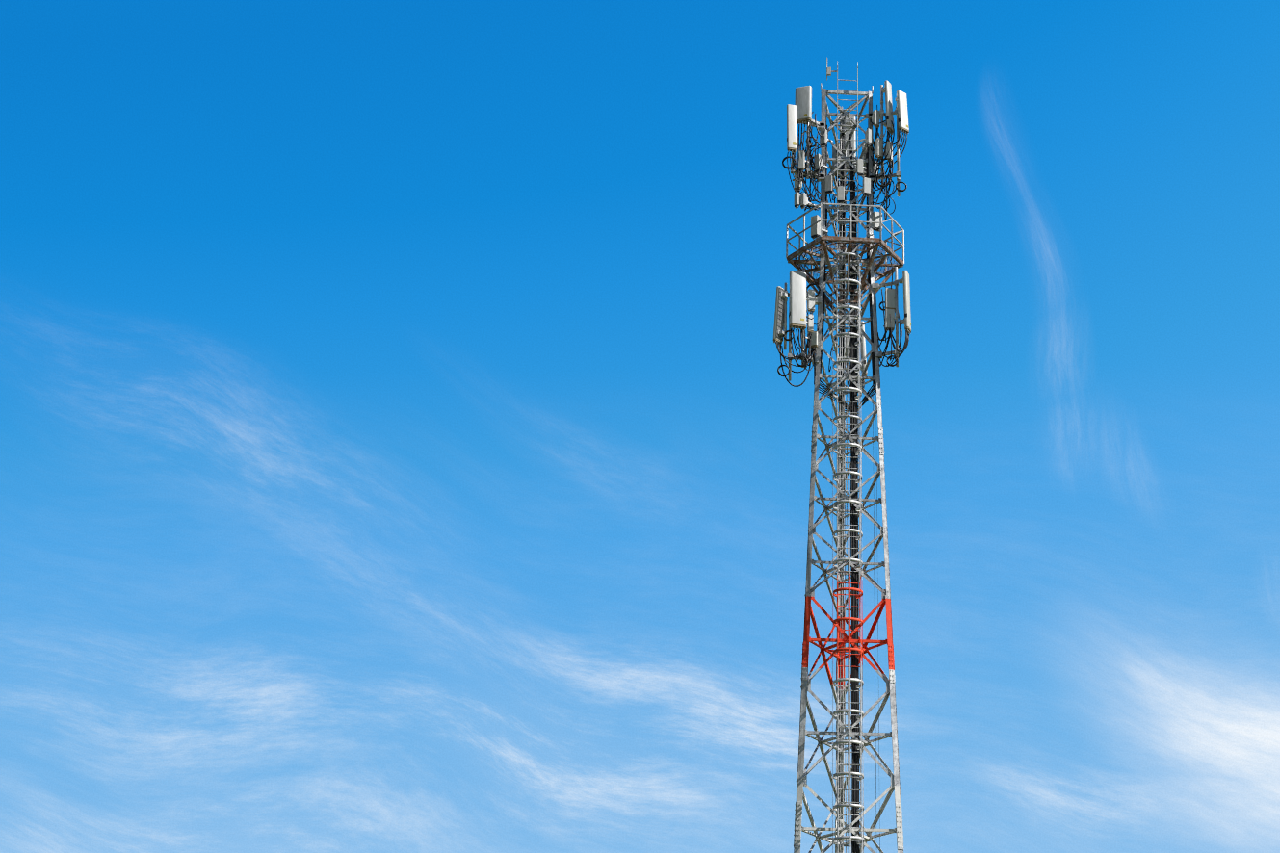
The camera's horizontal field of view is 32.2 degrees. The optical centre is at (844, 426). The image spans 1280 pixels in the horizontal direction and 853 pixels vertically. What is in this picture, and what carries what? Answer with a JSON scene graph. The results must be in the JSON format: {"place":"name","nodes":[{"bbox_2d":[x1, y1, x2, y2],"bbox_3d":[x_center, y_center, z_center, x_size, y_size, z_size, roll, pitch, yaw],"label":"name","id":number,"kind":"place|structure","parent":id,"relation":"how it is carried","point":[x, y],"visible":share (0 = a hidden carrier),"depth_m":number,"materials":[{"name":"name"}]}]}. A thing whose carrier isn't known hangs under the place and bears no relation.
{"place":"outdoors","nodes":[
{"label":"outdoors","id":0,"kind":"place"},
{"bbox_2d":[0,0,1279,852],"label":"sky","id":1,"kind":"structure","parent":0,"point":[404,448],"materials":[{"name":"blue"}]},
{"label":"ground","id":2,"kind":"structure","parent":0,"visible":0},
{"bbox_2d":[773,57,911,852],"bbox_3d":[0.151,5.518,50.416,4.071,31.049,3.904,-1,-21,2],"label":"cell tower","id":3,"kind":"structure","parent":2,"relation":"on","point":[851,356],"depth_m":52.16,"materials":[{"name":"metal"}]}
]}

